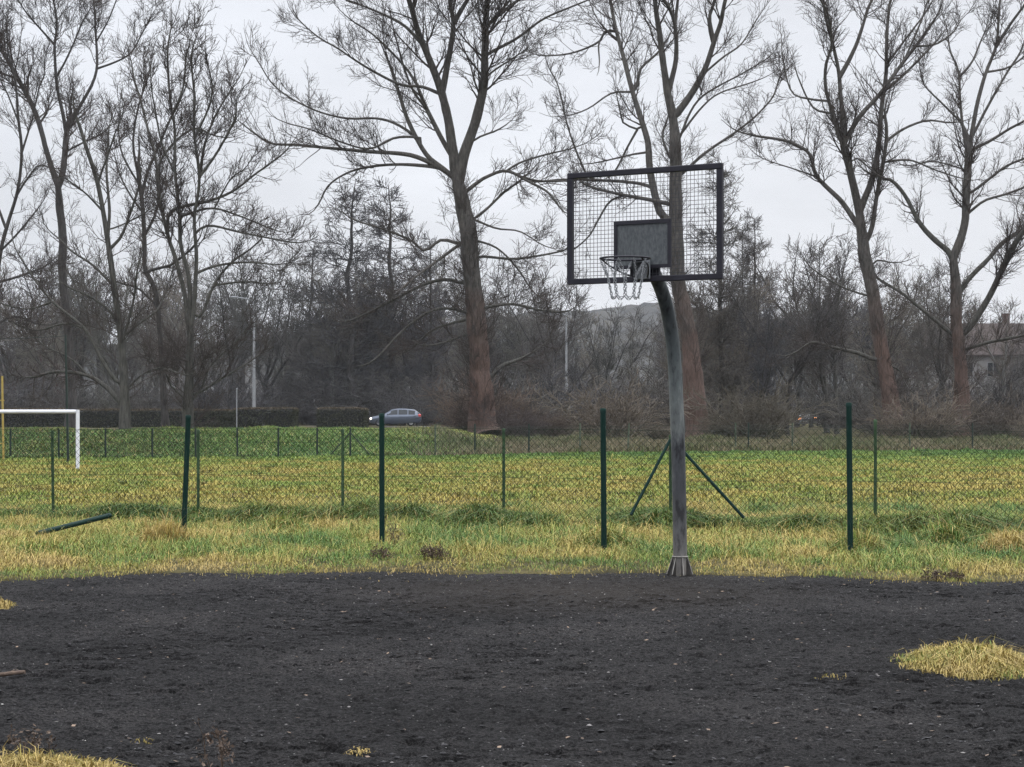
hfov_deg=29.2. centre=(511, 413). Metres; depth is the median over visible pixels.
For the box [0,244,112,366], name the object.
bare tree
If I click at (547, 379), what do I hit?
bush
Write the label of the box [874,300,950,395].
bare tree
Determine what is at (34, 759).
grass clump
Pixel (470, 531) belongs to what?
grass tussock
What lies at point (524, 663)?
grit
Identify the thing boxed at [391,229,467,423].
alder tree
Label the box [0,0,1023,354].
sky
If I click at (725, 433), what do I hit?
tan bush
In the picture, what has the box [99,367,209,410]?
bush
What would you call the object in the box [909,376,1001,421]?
bush
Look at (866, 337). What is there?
bare tree
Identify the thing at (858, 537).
grass tussock
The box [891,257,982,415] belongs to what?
bare tree
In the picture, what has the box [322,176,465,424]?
alder tree
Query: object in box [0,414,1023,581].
ground
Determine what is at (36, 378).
brick building
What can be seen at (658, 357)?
bare tree
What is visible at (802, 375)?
bare tree
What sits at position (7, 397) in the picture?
bush
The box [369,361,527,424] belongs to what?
bush
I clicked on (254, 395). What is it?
street lamp
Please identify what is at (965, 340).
bare tree
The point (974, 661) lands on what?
grass clump
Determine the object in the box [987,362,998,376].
window
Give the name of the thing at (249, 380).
bush
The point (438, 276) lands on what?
bare tree
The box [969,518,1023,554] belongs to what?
grass tussock
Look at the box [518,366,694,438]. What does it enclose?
tan bush
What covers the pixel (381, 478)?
metal post
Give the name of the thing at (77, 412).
football goal
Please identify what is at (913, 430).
tan bush
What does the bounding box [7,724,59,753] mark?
dead weed
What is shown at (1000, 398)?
bush
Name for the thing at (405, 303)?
bare tree
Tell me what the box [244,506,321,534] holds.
grass tussock
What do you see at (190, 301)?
tall tree
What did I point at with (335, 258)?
alder tree
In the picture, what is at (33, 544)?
grass tussock
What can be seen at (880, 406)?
bush
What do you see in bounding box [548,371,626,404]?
bush
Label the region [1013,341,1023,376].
bare tree
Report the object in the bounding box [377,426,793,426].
road
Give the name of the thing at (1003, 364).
bare tree
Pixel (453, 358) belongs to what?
bare tree
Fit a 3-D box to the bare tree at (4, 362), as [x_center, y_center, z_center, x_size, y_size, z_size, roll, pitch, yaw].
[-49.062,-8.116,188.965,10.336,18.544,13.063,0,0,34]
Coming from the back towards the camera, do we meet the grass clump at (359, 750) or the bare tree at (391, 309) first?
the bare tree at (391, 309)
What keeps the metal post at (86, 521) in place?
on the ground at (386, 568)
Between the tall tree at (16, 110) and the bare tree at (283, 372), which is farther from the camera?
the bare tree at (283, 372)
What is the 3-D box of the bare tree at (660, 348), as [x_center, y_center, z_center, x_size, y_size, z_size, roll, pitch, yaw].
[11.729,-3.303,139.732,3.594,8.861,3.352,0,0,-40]
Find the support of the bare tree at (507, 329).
on the ground at (386, 568)
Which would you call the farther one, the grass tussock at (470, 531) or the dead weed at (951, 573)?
the grass tussock at (470, 531)
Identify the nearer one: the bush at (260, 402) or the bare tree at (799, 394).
the bare tree at (799, 394)
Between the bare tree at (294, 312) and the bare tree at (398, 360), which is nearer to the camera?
the bare tree at (294, 312)
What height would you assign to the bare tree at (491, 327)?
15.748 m
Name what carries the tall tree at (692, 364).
on the ground at (386, 568)
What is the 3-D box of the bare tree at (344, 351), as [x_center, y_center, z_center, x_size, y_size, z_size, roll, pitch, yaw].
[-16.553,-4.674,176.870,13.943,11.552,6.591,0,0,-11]
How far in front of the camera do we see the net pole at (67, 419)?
59.97 m
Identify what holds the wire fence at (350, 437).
on the ground at (386, 568)
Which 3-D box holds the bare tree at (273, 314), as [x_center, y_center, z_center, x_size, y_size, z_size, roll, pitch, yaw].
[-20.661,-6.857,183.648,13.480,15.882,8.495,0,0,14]
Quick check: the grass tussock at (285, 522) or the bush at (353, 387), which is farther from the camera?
the bush at (353, 387)
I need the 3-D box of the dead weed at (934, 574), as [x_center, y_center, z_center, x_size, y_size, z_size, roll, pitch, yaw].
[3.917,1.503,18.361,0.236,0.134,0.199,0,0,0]
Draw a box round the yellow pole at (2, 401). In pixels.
[0,376,3,458]
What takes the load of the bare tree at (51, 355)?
on the ground at (386, 568)
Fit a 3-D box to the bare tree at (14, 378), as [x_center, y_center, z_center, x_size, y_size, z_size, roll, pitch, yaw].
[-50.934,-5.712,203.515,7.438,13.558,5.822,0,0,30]
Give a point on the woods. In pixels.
(278, 361)
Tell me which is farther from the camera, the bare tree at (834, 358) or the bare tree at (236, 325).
the bare tree at (236, 325)
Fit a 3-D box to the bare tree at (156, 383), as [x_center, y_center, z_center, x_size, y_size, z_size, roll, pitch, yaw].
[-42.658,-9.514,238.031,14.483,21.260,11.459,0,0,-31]
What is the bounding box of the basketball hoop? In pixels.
[567,163,723,575]
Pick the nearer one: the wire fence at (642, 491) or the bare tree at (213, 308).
the wire fence at (642, 491)
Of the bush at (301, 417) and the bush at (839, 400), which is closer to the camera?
the bush at (839, 400)
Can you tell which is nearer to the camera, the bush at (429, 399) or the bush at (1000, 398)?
the bush at (1000, 398)
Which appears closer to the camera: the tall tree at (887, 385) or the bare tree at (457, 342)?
the tall tree at (887, 385)
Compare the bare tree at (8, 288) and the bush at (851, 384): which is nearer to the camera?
the bush at (851, 384)
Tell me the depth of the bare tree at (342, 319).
185.27 m
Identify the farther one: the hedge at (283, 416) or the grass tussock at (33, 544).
the hedge at (283, 416)
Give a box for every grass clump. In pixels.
[0,596,16,609]
[0,739,136,766]
[344,746,369,756]
[888,634,1023,681]
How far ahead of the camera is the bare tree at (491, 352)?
187.92 m
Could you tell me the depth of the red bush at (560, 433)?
92.29 m
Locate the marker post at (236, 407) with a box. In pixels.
[236,388,237,426]
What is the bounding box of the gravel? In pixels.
[2,572,1020,766]
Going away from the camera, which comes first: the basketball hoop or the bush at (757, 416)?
the basketball hoop
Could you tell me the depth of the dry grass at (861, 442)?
79.26 m
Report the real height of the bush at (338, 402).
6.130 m
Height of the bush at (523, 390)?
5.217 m
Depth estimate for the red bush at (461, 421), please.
95.44 m
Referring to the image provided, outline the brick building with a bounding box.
[0,357,78,405]
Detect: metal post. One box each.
[35,513,111,535]
[181,415,190,533]
[379,413,384,544]
[600,408,606,550]
[846,402,852,553]
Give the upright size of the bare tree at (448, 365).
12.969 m
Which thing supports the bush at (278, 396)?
on the ground at (386, 568)
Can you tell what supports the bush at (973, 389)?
on the ground at (386, 568)
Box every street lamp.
[229,296,255,406]
[561,313,567,390]
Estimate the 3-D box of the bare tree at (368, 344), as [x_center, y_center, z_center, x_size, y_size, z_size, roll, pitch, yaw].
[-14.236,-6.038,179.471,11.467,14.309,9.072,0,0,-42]
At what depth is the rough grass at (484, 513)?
25.83 m
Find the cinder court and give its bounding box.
[0,571,1023,766]
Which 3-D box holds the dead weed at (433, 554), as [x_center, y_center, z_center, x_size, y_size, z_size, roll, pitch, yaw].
[-0.816,1.450,20.485,0.370,0.247,0.412,0,0,-29]
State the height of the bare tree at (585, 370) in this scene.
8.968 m
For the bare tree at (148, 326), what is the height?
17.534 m
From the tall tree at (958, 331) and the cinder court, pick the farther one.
the tall tree at (958, 331)
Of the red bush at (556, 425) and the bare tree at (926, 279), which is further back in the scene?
the bare tree at (926, 279)
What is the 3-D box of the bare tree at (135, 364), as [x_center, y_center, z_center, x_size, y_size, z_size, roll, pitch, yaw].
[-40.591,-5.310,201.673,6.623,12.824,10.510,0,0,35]
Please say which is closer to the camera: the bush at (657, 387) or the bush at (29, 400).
the bush at (657, 387)
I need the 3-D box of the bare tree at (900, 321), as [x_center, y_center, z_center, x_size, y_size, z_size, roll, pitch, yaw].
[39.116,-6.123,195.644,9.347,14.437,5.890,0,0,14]
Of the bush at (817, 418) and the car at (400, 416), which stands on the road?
the car at (400, 416)
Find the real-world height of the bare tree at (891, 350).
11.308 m
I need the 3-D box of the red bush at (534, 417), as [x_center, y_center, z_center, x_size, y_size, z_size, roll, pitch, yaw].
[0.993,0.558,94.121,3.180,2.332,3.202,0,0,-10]
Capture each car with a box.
[370,408,420,425]
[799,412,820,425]
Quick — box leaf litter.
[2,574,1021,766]
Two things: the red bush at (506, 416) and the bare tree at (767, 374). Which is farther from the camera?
the bare tree at (767, 374)
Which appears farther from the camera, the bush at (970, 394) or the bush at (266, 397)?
the bush at (266, 397)
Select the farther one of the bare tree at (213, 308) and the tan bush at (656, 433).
the bare tree at (213, 308)
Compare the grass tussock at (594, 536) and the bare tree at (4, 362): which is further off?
the bare tree at (4, 362)
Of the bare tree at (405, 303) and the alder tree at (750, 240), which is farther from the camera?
the bare tree at (405, 303)
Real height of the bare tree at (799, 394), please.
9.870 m
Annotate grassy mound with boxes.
[0,425,525,457]
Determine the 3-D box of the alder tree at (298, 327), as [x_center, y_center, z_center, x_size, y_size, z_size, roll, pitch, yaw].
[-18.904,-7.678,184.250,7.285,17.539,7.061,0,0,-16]
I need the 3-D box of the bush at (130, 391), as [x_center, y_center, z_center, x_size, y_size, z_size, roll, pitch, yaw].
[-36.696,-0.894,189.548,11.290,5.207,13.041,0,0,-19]
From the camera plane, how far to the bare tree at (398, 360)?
221.98 m
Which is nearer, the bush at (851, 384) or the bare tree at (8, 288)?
the bush at (851, 384)
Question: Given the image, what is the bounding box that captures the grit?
[5,574,1020,765]
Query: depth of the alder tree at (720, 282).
111.57 m
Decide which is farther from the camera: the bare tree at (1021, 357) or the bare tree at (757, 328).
the bare tree at (757, 328)
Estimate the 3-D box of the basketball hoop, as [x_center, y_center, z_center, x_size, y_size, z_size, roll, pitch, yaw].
[1.216,-0.339,18.410,1.272,3.882,1.265,0,0,-10]
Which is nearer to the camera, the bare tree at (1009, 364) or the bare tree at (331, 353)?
the bare tree at (331, 353)
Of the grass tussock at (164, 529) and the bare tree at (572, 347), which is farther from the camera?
the bare tree at (572, 347)
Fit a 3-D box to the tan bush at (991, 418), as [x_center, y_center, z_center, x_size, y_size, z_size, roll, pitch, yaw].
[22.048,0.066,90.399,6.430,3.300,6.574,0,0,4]
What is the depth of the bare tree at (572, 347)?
176.54 m
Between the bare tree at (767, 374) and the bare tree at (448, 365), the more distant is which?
the bare tree at (448, 365)
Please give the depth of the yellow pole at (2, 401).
63.97 m
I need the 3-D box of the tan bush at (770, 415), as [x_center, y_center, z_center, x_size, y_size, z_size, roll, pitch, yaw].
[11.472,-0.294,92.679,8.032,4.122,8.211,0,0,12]
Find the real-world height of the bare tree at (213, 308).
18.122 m
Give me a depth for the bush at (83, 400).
178.85 m
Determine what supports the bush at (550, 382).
on the ground at (386, 568)
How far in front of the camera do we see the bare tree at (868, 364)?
190.81 m
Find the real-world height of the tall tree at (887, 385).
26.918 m
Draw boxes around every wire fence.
[0,420,1023,528]
[0,423,1023,457]
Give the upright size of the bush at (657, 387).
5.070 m
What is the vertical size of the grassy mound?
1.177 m
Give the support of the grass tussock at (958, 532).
on the ground at (386, 568)
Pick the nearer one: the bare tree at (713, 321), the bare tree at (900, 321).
the bare tree at (900, 321)
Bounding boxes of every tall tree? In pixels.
[0,0,173,428]
[0,23,82,354]
[0,85,225,429]
[80,39,219,426]
[99,0,323,427]
[214,0,634,436]
[510,0,800,436]
[708,0,999,436]
[831,0,1023,438]
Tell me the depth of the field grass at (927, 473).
45.60 m
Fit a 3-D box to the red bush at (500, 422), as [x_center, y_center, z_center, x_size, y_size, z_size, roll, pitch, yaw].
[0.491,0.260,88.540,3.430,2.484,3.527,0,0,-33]
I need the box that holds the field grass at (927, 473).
[0,447,1023,511]
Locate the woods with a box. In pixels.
[0,281,932,421]
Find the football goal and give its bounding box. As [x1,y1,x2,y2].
[0,410,79,467]
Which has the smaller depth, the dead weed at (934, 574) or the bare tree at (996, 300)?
the dead weed at (934, 574)
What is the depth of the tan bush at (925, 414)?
92.38 m
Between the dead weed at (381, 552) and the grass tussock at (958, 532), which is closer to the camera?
the dead weed at (381, 552)
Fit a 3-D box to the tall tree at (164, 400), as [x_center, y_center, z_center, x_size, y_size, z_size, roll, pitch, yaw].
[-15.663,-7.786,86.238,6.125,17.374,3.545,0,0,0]
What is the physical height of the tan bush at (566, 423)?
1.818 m
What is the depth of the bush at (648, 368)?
141.17 m
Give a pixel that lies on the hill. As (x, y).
(649, 310)
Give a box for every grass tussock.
[1,531,90,557]
[138,498,194,546]
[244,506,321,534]
[459,525,486,537]
[540,513,647,550]
[811,513,896,553]
[907,510,982,547]
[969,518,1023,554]
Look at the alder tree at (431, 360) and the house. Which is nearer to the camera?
the alder tree at (431, 360)
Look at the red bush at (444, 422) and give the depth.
97.73 m
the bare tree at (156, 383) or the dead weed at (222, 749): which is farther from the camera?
the bare tree at (156, 383)
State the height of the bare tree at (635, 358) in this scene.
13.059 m
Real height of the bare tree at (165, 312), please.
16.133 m
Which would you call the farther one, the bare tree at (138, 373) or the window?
the bare tree at (138, 373)
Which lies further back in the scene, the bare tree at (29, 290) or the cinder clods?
the bare tree at (29, 290)
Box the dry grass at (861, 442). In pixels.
[388,422,1023,455]
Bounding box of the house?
[907,313,1023,406]
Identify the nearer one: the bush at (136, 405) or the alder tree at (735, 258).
the alder tree at (735, 258)
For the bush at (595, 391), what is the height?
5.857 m
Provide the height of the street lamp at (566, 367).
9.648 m
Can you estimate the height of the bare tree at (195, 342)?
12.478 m
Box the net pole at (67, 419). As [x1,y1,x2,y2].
[0,335,68,461]
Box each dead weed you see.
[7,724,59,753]
[190,718,234,766]
[368,543,400,560]
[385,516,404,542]
[417,541,454,560]
[920,568,946,580]
[937,568,964,579]
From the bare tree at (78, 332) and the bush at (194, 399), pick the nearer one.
the bush at (194, 399)
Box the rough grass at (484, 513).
[0,496,1023,539]
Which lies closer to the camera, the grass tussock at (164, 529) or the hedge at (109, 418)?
the grass tussock at (164, 529)
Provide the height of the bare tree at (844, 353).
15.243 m
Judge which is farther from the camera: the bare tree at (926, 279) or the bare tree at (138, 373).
the bare tree at (138, 373)
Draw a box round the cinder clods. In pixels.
[0,573,1023,766]
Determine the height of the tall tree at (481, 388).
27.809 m
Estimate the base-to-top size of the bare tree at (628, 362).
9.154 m
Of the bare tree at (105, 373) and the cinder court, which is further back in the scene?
the bare tree at (105, 373)
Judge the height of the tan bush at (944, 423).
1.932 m
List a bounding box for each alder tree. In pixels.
[273,240,337,424]
[284,176,412,406]
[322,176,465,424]
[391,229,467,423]
[657,149,766,423]
[712,207,792,417]
[722,222,777,409]
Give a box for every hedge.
[0,407,232,427]
[232,406,298,427]
[316,406,368,427]
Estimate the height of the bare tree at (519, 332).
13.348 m
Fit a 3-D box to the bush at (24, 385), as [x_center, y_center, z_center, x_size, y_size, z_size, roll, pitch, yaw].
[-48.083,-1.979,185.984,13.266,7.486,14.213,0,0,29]
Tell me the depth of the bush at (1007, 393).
174.86 m
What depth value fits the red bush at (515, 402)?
97.20 m
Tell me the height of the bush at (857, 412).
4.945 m
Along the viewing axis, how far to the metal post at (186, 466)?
22.91 m
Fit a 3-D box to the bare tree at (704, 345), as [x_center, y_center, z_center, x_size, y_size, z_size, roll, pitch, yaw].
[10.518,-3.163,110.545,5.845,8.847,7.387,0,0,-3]
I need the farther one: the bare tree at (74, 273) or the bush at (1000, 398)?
the bare tree at (74, 273)
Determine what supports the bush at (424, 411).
on the ground at (386, 568)
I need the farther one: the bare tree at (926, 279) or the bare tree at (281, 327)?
the bare tree at (281, 327)
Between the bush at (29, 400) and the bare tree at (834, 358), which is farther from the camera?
the bush at (29, 400)
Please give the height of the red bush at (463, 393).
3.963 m
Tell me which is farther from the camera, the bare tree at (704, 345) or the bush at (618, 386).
the bush at (618, 386)
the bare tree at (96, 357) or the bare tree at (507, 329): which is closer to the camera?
the bare tree at (507, 329)
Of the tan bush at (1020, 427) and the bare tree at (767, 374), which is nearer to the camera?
the tan bush at (1020, 427)
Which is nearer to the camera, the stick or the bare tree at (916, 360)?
the stick
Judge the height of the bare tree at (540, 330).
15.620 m
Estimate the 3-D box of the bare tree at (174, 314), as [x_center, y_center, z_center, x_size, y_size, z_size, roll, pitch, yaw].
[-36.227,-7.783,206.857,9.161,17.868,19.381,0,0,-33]
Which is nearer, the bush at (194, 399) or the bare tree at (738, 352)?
the bare tree at (738, 352)
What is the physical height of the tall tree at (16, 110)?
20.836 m
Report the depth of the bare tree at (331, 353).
175.45 m
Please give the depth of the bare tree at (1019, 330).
189.85 m
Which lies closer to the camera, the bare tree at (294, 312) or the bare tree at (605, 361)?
the bare tree at (605, 361)
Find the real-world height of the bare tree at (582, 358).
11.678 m
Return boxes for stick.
[0,669,25,676]
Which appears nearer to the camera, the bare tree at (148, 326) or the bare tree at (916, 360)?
the bare tree at (916, 360)
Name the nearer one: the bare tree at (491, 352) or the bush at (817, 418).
the bush at (817, 418)
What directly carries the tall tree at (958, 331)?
on the ground at (386, 568)
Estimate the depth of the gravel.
12.70 m
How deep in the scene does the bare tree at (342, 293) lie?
200.48 m
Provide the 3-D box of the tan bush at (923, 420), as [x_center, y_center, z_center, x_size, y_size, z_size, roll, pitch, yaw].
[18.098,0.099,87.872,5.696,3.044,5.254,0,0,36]
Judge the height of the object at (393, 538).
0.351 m
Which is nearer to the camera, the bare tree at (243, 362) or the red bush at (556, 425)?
the red bush at (556, 425)
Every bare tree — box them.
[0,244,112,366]
[0,251,61,398]
[0,260,21,341]
[0,289,87,396]
[0,292,39,403]
[33,246,111,399]
[47,261,109,388]
[54,242,157,410]
[75,301,151,389]
[77,274,123,400]
[98,254,208,395]
[118,276,180,398]
[119,249,202,401]
[123,255,215,398]
[140,246,214,391]
[149,290,229,395]
[192,276,251,400]
[198,251,289,405]
[199,233,275,394]
[215,255,352,405]
[256,300,393,406]
[260,318,297,384]
[264,280,299,388]
[278,272,326,423]
[290,275,400,394]
[306,266,370,405]
[310,257,382,389]
[317,262,386,423]
[351,264,402,389]
[353,279,429,388]
[368,262,458,392]
[415,250,462,385]
[421,293,501,393]
[435,307,469,390]
[444,269,542,382]
[447,266,535,384]
[447,287,491,371]
[447,303,600,391]
[481,255,594,404]
[486,284,559,385]
[520,332,616,391]
[551,340,585,398]
[567,308,619,390]
[577,300,651,391]
[615,328,663,402]
[617,303,664,375]
[641,316,679,381]
[643,282,744,428]
[649,269,778,394]
[652,313,681,427]
[681,271,790,421]
[708,254,866,434]
[727,267,781,399]
[734,305,797,421]
[741,226,871,432]
[757,257,866,426]
[771,283,913,392]
[773,304,820,426]
[784,225,868,433]
[827,282,990,402]
[838,263,925,430]
[855,318,895,384]
[860,285,949,379]
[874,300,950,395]
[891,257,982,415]
[892,298,983,403]
[909,264,950,322]
[920,308,976,380]
[963,294,1023,409]
[965,294,1017,322]
[969,346,1023,399]
[986,333,1023,395]
[1010,312,1023,352]
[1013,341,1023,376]
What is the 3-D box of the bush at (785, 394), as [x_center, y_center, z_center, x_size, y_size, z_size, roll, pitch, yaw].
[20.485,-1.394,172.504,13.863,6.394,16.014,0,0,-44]
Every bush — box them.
[0,366,64,408]
[0,367,63,407]
[0,367,92,410]
[31,370,149,408]
[83,379,171,408]
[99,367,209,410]
[150,385,232,408]
[152,367,313,411]
[168,360,302,406]
[223,373,327,424]
[234,391,312,419]
[263,375,376,424]
[282,357,409,424]
[314,367,445,424]
[342,376,451,425]
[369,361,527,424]
[385,381,454,424]
[403,352,572,426]
[416,362,540,429]
[431,402,467,430]
[438,396,506,427]
[439,370,544,427]
[445,356,628,422]
[467,403,526,436]
[473,392,559,439]
[504,403,564,437]
[507,361,650,427]
[507,364,604,407]
[513,399,578,438]
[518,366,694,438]
[533,416,573,436]
[544,408,585,436]
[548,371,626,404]
[580,369,717,429]
[592,342,751,417]
[605,362,773,429]
[633,413,670,440]
[665,364,839,439]
[687,407,756,437]
[708,391,802,431]
[711,370,820,425]
[772,370,918,428]
[792,369,926,404]
[792,375,908,427]
[813,357,978,436]
[840,386,984,428]
[852,381,987,438]
[894,421,938,436]
[899,406,963,436]
[901,407,967,437]
[902,349,1023,434]
[906,376,1017,400]
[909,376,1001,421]
[927,379,1023,437]
[973,370,1023,411]
[1000,408,1023,438]
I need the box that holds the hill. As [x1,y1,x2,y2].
[32,302,875,407]
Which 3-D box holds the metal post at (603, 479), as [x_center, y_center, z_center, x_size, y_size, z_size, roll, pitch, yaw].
[0.987,0.808,21.215,0.066,1.728,0.087,0,0,-29]
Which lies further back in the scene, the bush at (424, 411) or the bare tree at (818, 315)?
the bush at (424, 411)
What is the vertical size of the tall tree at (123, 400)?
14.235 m
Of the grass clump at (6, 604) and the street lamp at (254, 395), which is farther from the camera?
the street lamp at (254, 395)
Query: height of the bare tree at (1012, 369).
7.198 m
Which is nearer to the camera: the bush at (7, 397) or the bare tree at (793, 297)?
the bare tree at (793, 297)
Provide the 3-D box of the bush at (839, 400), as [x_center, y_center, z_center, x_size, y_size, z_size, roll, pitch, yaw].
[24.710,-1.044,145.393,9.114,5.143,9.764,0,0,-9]
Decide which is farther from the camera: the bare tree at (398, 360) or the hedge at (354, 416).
the bare tree at (398, 360)
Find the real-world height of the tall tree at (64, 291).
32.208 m
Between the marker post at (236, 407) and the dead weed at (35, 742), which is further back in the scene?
the marker post at (236, 407)
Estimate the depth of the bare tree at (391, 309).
239.78 m

